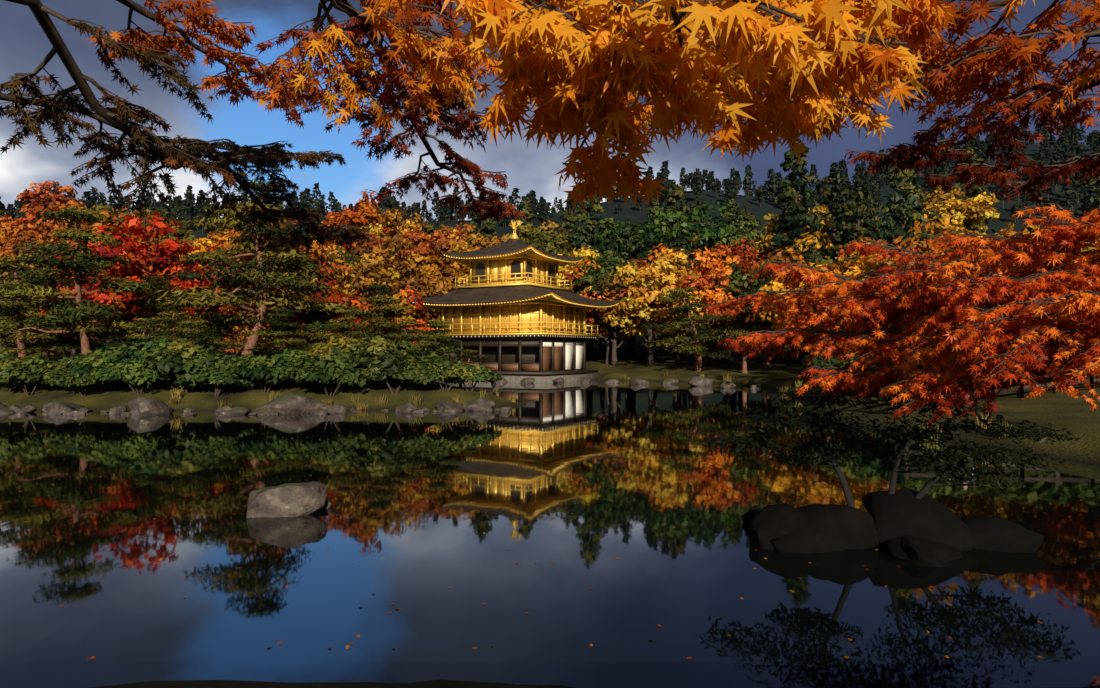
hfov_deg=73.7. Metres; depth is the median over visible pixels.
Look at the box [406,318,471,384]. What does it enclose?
pine tree
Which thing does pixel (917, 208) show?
cedar tree
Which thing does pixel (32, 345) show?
maple tree
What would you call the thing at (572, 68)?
maple tree
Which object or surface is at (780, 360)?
broad tree
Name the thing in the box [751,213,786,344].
tall tree
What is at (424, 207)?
ridge tree
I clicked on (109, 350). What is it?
bush
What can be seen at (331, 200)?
ridge tree
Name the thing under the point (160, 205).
ridge tree
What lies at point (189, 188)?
ridge tree
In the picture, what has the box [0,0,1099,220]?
sky
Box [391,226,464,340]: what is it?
maple tree
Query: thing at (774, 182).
ridge tree
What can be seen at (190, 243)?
maple tree
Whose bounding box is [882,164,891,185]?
ridge tree
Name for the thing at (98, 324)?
pine tree
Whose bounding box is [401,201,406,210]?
ridge tree
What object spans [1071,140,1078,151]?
ridge tree
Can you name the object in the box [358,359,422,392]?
bush
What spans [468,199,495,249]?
cedar tree
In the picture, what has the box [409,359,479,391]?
bush
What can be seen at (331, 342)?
bush
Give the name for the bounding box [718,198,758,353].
cedar tree
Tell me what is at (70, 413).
rock
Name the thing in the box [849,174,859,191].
ridge tree
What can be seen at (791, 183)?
cedar tree
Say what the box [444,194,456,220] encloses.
ridge tree
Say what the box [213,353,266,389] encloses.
bush
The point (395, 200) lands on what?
ridge tree
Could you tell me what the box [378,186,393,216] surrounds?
ridge tree
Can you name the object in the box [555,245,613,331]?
broad tree
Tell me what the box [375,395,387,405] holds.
grass tuft
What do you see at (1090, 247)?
maple tree
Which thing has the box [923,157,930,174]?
ridge tree
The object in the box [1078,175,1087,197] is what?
ridge tree
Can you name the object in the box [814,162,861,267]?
cedar tree
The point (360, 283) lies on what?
maple tree
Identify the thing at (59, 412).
rock
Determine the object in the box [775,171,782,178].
ridge tree
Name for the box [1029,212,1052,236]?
cedar tree
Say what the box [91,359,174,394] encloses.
bush
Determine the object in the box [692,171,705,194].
ridge tree
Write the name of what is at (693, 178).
ridge tree
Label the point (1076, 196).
ridge tree
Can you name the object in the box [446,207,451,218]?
ridge tree
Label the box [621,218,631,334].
cedar tree
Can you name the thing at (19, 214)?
ridge tree
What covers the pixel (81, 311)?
pine tree
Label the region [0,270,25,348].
maple tree
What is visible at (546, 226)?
tall tree
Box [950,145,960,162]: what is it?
ridge tree
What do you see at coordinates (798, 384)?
grass tuft
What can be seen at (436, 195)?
ridge tree
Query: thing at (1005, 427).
grass tuft
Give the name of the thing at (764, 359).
pine tree
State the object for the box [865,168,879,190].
ridge tree
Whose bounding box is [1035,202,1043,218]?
ridge tree
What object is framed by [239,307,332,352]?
pine tree
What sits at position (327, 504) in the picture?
rock
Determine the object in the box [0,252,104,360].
tree
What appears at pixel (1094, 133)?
ridge tree
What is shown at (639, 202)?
ridge tree
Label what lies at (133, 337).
pine tree
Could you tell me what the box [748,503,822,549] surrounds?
rock
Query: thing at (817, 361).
bush
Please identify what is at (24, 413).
rock
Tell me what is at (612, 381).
rock
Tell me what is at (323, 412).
rock
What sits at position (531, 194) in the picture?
ridge tree
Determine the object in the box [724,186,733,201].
ridge tree
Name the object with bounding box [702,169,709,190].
ridge tree
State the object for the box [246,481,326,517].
rock
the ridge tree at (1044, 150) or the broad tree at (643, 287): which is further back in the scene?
the ridge tree at (1044, 150)
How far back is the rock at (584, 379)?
52.86 m
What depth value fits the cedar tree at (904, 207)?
55.75 m
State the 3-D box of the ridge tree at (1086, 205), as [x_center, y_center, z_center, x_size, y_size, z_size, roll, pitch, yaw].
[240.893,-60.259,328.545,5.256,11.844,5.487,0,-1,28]
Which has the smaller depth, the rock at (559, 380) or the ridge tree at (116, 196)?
the rock at (559, 380)
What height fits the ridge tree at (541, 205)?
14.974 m
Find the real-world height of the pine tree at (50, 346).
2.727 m
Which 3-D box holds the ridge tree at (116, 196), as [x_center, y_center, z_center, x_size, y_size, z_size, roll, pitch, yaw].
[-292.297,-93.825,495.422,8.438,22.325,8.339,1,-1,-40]
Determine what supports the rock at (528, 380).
in the pond water
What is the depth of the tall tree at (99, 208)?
117.48 m
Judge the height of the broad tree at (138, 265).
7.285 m
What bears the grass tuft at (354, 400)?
on the ground
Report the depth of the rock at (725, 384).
45.24 m
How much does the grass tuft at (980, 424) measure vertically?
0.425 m
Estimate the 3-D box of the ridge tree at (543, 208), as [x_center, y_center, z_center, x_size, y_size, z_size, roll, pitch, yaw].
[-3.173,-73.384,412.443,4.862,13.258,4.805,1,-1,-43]
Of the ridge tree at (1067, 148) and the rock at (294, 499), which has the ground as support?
the ridge tree at (1067, 148)
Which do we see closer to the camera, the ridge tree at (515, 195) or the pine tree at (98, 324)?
the pine tree at (98, 324)
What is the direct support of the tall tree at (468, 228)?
on the ground
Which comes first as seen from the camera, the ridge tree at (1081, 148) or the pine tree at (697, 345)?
the pine tree at (697, 345)
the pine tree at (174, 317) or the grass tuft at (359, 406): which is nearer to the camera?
the grass tuft at (359, 406)
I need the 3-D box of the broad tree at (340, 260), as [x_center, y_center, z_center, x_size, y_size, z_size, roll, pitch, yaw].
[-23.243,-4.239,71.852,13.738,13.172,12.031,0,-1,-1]
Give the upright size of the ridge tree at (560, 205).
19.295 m
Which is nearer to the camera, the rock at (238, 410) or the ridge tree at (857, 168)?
the rock at (238, 410)
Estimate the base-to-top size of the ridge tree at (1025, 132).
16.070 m
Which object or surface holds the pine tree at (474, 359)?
on the ground
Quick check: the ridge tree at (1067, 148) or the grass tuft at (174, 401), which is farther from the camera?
the ridge tree at (1067, 148)
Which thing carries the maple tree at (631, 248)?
on the ground
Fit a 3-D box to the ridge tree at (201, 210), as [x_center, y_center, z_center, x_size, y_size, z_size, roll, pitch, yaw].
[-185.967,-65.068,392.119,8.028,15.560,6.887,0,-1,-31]
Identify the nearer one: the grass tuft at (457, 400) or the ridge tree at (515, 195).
the grass tuft at (457, 400)
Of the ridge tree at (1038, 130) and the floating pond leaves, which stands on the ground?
the ridge tree at (1038, 130)
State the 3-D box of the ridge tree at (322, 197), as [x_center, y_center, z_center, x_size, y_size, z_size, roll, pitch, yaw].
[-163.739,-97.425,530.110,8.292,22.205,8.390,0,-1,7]
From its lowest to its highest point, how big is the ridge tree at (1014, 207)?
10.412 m
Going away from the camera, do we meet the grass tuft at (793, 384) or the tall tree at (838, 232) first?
the grass tuft at (793, 384)
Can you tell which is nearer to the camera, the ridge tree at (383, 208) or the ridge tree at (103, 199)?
the ridge tree at (383, 208)
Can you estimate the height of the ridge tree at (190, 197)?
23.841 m
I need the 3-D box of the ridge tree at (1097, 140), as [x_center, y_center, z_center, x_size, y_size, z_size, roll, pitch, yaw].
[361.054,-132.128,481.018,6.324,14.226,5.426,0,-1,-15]
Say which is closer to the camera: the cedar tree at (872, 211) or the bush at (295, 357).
the bush at (295, 357)
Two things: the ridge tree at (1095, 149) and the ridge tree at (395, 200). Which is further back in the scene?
the ridge tree at (395, 200)
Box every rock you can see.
[0,402,15,413]
[8,405,21,411]
[16,405,36,412]
[16,411,28,414]
[43,401,83,413]
[54,410,64,414]
[65,411,85,415]
[79,407,88,411]
[109,405,127,413]
[127,397,173,415]
[182,412,196,414]
[183,407,194,411]
[215,405,231,412]
[219,406,249,414]
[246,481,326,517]
[250,393,330,414]
[252,409,267,414]
[313,409,329,414]
[317,409,327,415]
[319,501,332,508]
[320,404,346,413]
[395,402,417,412]
[413,409,423,412]
[435,401,462,411]
[462,398,494,410]
[493,372,507,381]
[499,407,509,411]
[520,377,534,382]
[553,378,563,382]
[580,376,590,382]
[604,379,619,382]
[629,377,648,383]
[661,378,678,383]
[688,376,712,385]
[719,381,735,387]
[742,508,759,525]
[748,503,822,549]
[750,384,761,388]
[770,503,881,553]
[862,489,977,550]
[885,535,962,566]
[962,515,1043,552]
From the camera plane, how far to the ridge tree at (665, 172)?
418.01 m
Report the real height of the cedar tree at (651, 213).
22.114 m
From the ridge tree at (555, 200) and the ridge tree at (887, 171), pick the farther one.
the ridge tree at (555, 200)
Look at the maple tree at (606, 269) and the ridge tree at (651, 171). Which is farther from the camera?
the ridge tree at (651, 171)
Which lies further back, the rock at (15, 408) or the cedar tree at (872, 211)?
the cedar tree at (872, 211)
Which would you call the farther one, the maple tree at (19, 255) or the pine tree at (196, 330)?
the maple tree at (19, 255)
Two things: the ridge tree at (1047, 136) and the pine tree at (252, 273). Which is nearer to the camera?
the pine tree at (252, 273)
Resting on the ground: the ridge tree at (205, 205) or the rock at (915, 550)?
the ridge tree at (205, 205)
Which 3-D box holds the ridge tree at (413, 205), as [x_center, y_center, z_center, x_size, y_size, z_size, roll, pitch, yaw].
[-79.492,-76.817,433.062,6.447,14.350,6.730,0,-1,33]
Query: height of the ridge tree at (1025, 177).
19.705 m
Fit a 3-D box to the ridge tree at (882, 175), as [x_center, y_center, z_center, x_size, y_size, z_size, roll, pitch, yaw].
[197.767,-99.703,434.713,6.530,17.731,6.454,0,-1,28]
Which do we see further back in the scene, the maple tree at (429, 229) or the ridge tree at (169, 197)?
the ridge tree at (169, 197)
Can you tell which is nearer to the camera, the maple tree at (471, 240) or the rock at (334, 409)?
the rock at (334, 409)
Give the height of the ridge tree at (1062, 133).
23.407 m
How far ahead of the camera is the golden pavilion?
57.20 m
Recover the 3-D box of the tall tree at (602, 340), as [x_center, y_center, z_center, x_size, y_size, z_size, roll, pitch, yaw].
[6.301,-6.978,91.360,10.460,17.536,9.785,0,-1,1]
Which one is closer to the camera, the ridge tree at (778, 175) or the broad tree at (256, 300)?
the broad tree at (256, 300)
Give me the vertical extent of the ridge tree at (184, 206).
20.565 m
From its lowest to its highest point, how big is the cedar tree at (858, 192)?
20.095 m
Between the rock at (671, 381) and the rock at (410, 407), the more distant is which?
the rock at (671, 381)
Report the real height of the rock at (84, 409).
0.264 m
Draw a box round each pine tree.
[0,206,160,353]
[0,254,71,357]
[0,301,45,345]
[0,315,94,356]
[43,304,142,349]
[89,274,200,345]
[102,318,170,346]
[116,302,201,348]
[139,179,361,357]
[144,320,245,387]
[168,304,266,356]
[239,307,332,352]
[270,283,354,353]
[313,309,377,348]
[344,284,452,354]
[382,319,426,347]
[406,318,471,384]
[453,350,492,386]
[641,287,729,370]
[656,307,724,363]
[696,378,1078,507]
[699,299,791,372]
[730,306,806,363]
[735,277,825,366]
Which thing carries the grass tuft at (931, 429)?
on the ground
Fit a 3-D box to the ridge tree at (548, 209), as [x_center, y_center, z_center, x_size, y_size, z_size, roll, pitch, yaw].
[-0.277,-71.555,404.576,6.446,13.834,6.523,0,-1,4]
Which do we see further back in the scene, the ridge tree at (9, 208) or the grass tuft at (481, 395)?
the ridge tree at (9, 208)
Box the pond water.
[0,380,1099,687]
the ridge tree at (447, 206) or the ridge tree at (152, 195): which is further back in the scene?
the ridge tree at (152, 195)
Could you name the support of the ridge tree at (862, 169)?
on the ground
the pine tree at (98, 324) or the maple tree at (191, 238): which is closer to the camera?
the pine tree at (98, 324)
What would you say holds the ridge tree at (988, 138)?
on the ground
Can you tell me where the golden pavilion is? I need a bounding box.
[408,220,619,382]
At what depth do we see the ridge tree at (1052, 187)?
365.40 m
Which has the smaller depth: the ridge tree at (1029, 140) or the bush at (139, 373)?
the bush at (139, 373)
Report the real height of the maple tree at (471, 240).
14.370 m
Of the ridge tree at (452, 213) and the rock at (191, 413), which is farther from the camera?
the ridge tree at (452, 213)
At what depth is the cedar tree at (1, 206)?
104.21 m
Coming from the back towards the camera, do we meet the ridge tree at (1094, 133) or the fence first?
the ridge tree at (1094, 133)
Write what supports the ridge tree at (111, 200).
on the ground
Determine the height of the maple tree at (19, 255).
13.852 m
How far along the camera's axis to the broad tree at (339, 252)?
71.47 m
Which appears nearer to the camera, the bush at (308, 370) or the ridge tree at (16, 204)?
the bush at (308, 370)
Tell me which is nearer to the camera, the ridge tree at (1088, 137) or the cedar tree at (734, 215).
the cedar tree at (734, 215)
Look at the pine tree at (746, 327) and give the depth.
54.61 m
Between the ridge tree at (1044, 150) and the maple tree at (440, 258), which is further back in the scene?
the ridge tree at (1044, 150)
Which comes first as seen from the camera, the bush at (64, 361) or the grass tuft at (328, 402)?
the grass tuft at (328, 402)
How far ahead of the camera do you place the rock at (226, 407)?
26.14 m
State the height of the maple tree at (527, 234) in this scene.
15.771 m
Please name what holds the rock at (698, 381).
in the pond water
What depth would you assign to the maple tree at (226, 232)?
88.12 m
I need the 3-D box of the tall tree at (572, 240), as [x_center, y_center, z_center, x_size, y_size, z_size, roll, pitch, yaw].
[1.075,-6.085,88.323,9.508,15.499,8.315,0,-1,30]
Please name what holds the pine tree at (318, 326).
on the ground
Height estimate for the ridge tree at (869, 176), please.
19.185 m
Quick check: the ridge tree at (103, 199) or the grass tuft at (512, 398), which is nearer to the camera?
the grass tuft at (512, 398)
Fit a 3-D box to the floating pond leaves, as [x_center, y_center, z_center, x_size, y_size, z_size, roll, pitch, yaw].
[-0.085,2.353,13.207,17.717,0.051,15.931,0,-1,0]
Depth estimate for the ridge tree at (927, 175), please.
395.45 m
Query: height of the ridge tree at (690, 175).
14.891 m
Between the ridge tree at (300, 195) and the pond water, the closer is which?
the pond water
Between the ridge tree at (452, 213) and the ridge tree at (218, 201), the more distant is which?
the ridge tree at (218, 201)
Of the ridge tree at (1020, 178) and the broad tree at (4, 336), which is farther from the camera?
the ridge tree at (1020, 178)
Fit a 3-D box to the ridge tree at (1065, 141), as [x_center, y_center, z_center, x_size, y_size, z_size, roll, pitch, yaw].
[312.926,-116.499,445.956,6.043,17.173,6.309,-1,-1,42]
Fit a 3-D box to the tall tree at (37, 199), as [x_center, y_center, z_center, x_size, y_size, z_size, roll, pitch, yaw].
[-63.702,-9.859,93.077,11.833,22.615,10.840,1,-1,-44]
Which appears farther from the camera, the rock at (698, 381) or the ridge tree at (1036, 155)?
the ridge tree at (1036, 155)
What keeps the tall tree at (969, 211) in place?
on the ground
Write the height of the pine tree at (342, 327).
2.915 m
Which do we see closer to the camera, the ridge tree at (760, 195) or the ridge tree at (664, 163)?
the ridge tree at (760, 195)
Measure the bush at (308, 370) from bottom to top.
1.910 m
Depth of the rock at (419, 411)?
26.57 m
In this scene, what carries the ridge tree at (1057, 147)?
on the ground
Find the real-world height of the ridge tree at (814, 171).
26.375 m
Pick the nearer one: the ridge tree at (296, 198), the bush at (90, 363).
the bush at (90, 363)
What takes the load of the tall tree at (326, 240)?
on the ground
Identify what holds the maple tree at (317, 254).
on the ground
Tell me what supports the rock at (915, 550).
in the pond water
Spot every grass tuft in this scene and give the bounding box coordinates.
[169,395,182,404]
[170,387,182,398]
[215,398,231,409]
[265,391,281,401]
[320,399,333,403]
[351,396,359,403]
[356,403,367,409]
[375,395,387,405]
[404,394,422,406]
[452,396,462,402]
[476,389,486,397]
[507,394,518,401]
[776,385,788,391]
[788,378,796,385]
[795,379,802,387]
[920,423,941,437]
[976,412,992,428]
[998,420,1015,437]
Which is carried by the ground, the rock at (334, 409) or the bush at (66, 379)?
the bush at (66, 379)
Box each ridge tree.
[3,204,14,218]
[12,201,27,219]
[13,200,19,214]
[51,182,61,196]
[80,191,93,208]
[90,186,100,208]
[99,192,107,204]
[106,194,118,213]
[112,190,122,217]
[116,194,123,215]
[124,195,133,210]
[145,192,151,211]
[149,199,156,215]
[150,191,154,208]
[154,201,168,219]
[164,195,172,211]
[165,202,173,216]
[170,196,178,213]
[173,201,183,219]
[177,199,192,221]
[183,185,195,207]
[186,192,199,229]
[195,208,206,234]
[196,189,205,206]
[200,198,216,218]
[210,195,219,212]
[293,190,298,206]
[296,191,306,206]
[299,188,314,220]
[310,182,324,208]
[319,194,328,213]
[326,191,336,211]
[333,202,342,213]
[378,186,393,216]
[388,203,397,221]
[391,195,398,211]
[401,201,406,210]
[406,205,411,217]
[408,202,417,218]
[412,202,424,219]
[421,200,428,220]
[429,191,442,223]
[435,204,444,220]
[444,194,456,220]
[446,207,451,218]
[450,206,456,219]
[451,186,460,210]
[457,200,467,219]
[509,188,520,211]
[528,190,541,214]
[536,199,546,222]
[540,202,549,216]
[544,202,553,224]
[553,197,559,207]
[555,199,563,212]
[565,194,577,212]
[636,194,644,207]
[645,166,654,179]
[657,160,672,184]
[660,166,670,199]
[678,168,688,184]
[683,174,689,190]
[687,172,692,187]
[690,171,697,189]
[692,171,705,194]
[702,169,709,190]
[705,171,717,189]
[713,178,719,192]
[720,179,726,188]
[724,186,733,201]
[725,180,737,198]
[728,168,734,180]
[733,170,741,189]
[742,165,756,197]
[755,185,765,206]
[764,168,775,197]
[767,174,778,204]
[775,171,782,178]
[806,164,818,190]
[813,189,819,200]
[815,179,822,200]
[839,159,850,186]
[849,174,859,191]
[852,163,859,177]
[858,162,867,177]
[862,176,874,199]
[864,171,874,193]
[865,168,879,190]
[876,192,883,209]
[878,166,889,188]
[879,177,884,192]
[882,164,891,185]
[920,177,938,202]
[922,173,931,194]
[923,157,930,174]
[930,161,946,196]
[934,158,951,178]
[939,133,946,152]
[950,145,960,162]
[969,136,976,149]
[973,140,988,166]
[983,133,994,163]
[989,176,1000,193]
[995,179,1010,208]
[1004,135,1024,173]
[1005,148,1017,177]
[1010,203,1020,222]
[1011,177,1025,200]
[1019,194,1031,209]
[1020,127,1026,140]
[1023,160,1030,194]
[1026,132,1033,145]
[1032,152,1041,194]
[1033,125,1044,146]
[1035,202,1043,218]
[1038,138,1056,164]
[1039,134,1051,152]
[1041,124,1049,138]
[1041,177,1054,199]
[1049,135,1055,146]
[1052,139,1066,160]
[1052,151,1060,163]
[1059,120,1073,138]
[1060,138,1069,157]
[1060,164,1081,210]
[1061,124,1069,141]
[1063,144,1072,157]
[1064,183,1078,201]
[1065,192,1078,211]
[1066,141,1076,155]
[1067,122,1081,144]
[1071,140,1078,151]
[1076,143,1085,155]
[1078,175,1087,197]
[1079,125,1087,139]
[1081,203,1090,208]
[1086,132,1091,144]
[1089,130,1099,147]
[1089,137,1095,151]
[1090,144,1099,153]
[1095,132,1099,145]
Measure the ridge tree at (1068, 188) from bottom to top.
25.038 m
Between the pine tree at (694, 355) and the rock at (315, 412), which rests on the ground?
the pine tree at (694, 355)
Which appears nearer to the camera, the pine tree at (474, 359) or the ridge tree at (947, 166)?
the pine tree at (474, 359)
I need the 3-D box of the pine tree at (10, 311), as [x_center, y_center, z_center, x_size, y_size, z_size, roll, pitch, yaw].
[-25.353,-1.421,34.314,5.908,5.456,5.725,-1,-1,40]
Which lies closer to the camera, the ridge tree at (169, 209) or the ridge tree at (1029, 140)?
the ridge tree at (169, 209)
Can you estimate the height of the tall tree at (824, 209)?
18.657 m
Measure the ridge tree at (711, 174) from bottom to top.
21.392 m
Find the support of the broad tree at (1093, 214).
on the ground
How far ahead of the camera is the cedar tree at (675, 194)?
94.67 m
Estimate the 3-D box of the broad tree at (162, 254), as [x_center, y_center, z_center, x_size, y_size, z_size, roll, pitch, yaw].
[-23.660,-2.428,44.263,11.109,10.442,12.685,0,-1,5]
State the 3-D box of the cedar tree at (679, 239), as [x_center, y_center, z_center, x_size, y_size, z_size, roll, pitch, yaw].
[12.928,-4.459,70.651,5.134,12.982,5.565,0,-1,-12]
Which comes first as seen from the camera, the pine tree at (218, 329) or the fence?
the fence
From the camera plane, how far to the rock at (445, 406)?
27.44 m
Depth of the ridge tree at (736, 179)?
430.93 m
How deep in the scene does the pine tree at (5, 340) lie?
37.32 m
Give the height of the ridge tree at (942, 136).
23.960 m
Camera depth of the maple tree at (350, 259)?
76.37 m
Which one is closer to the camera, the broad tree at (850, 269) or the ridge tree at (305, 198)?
the broad tree at (850, 269)
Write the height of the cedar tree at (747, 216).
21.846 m
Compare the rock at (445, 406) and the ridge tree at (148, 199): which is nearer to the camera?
the rock at (445, 406)
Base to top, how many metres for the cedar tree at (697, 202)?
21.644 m
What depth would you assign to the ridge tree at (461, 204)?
416.71 m
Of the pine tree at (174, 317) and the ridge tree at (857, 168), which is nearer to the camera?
the pine tree at (174, 317)
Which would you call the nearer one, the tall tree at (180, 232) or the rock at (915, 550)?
the rock at (915, 550)
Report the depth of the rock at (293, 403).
26.14 m
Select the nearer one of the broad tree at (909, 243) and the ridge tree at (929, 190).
the broad tree at (909, 243)
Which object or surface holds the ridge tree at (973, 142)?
on the ground
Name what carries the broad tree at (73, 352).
on the ground
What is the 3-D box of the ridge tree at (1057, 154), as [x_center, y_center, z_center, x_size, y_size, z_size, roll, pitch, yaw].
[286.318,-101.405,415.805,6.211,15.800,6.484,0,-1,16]
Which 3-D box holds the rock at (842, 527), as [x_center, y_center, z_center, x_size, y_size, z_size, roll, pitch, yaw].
[3.214,2.189,8.582,1.663,0.654,1.024,1,-4,-17]
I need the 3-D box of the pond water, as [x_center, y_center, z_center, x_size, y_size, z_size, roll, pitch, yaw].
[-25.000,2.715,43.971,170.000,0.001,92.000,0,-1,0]
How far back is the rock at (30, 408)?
26.79 m
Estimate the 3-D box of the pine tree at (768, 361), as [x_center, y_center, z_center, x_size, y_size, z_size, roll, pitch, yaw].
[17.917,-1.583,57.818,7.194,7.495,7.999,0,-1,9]
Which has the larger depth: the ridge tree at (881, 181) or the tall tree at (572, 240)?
the ridge tree at (881, 181)
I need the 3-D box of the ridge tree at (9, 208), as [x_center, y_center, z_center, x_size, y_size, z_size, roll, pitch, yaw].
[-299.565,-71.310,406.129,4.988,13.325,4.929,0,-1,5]
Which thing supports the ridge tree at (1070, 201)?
on the ground
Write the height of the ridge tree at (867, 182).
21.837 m
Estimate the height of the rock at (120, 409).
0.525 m
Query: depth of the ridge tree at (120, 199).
444.95 m
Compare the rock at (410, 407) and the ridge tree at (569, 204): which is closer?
the rock at (410, 407)
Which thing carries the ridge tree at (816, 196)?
on the ground
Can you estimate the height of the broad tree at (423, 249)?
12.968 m
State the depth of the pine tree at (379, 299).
36.62 m
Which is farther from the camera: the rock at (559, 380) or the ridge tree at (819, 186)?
the ridge tree at (819, 186)
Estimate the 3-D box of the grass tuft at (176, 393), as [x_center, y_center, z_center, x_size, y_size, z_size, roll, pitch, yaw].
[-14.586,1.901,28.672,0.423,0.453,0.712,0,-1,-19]
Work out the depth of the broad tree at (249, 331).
63.82 m
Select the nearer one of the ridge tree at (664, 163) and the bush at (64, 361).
the bush at (64, 361)
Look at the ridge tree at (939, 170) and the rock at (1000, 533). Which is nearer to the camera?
the rock at (1000, 533)
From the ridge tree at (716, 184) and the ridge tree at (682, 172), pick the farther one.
the ridge tree at (682, 172)
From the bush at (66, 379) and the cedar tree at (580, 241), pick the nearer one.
the bush at (66, 379)
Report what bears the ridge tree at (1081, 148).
on the ground
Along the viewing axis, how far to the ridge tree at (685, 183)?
489.48 m
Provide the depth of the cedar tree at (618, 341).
100.47 m
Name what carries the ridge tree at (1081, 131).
on the ground
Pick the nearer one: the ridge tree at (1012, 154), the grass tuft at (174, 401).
the grass tuft at (174, 401)
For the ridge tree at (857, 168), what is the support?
on the ground
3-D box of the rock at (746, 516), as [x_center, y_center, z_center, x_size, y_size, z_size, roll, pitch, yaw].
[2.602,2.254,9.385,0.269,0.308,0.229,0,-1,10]
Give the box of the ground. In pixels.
[0,143,1099,687]
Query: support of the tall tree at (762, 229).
on the ground
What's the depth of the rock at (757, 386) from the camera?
44.05 m
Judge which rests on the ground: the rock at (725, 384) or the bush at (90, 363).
the bush at (90, 363)
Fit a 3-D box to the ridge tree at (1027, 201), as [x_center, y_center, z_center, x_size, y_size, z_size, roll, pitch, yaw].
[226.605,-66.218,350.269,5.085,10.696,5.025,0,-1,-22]
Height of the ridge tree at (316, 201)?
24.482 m
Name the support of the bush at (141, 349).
on the ground
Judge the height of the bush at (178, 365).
2.328 m
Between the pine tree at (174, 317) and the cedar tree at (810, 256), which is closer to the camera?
the pine tree at (174, 317)
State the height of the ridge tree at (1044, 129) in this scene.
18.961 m
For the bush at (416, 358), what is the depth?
30.39 m
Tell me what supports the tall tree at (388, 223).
on the ground
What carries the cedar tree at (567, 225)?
on the ground
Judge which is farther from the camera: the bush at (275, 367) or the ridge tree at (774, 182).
the ridge tree at (774, 182)
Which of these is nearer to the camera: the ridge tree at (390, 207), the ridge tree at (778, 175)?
the ridge tree at (390, 207)
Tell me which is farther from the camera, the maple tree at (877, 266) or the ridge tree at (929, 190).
the ridge tree at (929, 190)
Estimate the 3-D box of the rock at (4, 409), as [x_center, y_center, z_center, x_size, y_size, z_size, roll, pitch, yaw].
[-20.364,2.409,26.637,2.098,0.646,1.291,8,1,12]
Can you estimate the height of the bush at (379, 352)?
2.566 m
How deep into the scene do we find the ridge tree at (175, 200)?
443.20 m
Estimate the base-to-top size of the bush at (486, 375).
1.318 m
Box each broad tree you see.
[0,331,15,345]
[13,266,66,358]
[19,286,89,356]
[39,252,197,352]
[45,211,258,341]
[174,226,277,341]
[174,311,248,352]
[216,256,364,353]
[230,297,309,354]
[243,277,346,351]
[277,252,356,346]
[312,283,433,343]
[320,244,413,316]
[351,236,463,327]
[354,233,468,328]
[437,247,479,285]
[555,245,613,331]
[562,256,662,363]
[582,247,712,364]
[635,243,748,362]
[677,247,775,363]
[728,256,833,364]
[745,232,887,336]
[801,307,845,341]
[873,214,1045,287]
[1017,208,1099,252]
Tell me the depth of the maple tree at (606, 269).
68.09 m
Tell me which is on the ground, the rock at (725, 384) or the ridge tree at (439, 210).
the ridge tree at (439, 210)
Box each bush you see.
[0,350,54,390]
[0,357,65,395]
[47,357,71,384]
[48,364,113,396]
[63,355,132,390]
[68,344,131,384]
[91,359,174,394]
[107,337,212,386]
[136,342,229,392]
[174,365,253,397]
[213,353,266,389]
[224,354,294,392]
[273,348,309,381]
[285,355,377,397]
[303,335,368,361]
[318,336,419,390]
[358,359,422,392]
[389,339,446,380]
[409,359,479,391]
[439,364,501,391]
[800,344,866,394]
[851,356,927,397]
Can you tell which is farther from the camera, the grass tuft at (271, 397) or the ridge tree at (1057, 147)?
the ridge tree at (1057, 147)
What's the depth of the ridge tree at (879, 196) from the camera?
385.46 m
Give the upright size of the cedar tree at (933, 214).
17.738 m
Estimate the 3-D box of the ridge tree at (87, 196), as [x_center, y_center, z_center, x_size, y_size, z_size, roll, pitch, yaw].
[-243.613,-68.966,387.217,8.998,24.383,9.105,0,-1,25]
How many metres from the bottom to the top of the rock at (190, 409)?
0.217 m
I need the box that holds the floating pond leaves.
[15,429,1082,659]
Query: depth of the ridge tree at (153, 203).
479.69 m
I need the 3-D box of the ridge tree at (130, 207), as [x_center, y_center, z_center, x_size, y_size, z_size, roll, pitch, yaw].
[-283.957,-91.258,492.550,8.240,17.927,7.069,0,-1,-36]
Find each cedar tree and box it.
[0,197,3,233]
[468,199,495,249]
[513,197,536,236]
[557,207,577,249]
[568,193,613,358]
[614,223,620,346]
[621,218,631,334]
[640,191,662,348]
[653,179,703,351]
[656,231,702,361]
[689,194,710,260]
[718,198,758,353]
[738,206,761,261]
[758,141,827,357]
[803,239,820,358]
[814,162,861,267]
[833,179,876,261]
[860,194,882,239]
[870,163,938,328]
[882,169,938,244]
[926,206,947,251]
[951,143,999,236]
[1027,222,1051,244]
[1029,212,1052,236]
[1074,173,1099,222]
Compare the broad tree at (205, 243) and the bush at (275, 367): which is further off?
the broad tree at (205, 243)
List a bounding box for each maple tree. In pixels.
[0,0,1099,424]
[0,221,57,355]
[0,225,38,346]
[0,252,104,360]
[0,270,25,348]
[16,241,71,356]
[21,201,163,350]
[174,235,230,254]
[177,237,217,265]
[178,229,239,354]
[203,218,328,358]
[313,254,415,337]
[324,245,349,266]
[341,241,400,270]
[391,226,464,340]
[392,222,469,340]
[394,242,475,339]
[457,233,509,276]
[499,224,577,281]
[568,250,657,364]
[580,218,689,360]
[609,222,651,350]
[641,201,744,360]
[728,238,770,355]
[838,233,906,269]
[859,235,957,336]
[1076,222,1099,253]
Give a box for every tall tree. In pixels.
[0,180,93,351]
[91,203,133,225]
[133,208,194,266]
[311,222,348,248]
[323,189,397,256]
[362,206,428,255]
[421,223,477,271]
[532,221,558,240]
[540,230,591,263]
[573,219,631,354]
[726,214,765,337]
[750,195,836,263]
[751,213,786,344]
[754,222,771,232]
[813,212,850,262]
[919,185,999,237]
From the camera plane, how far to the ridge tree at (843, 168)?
400.28 m

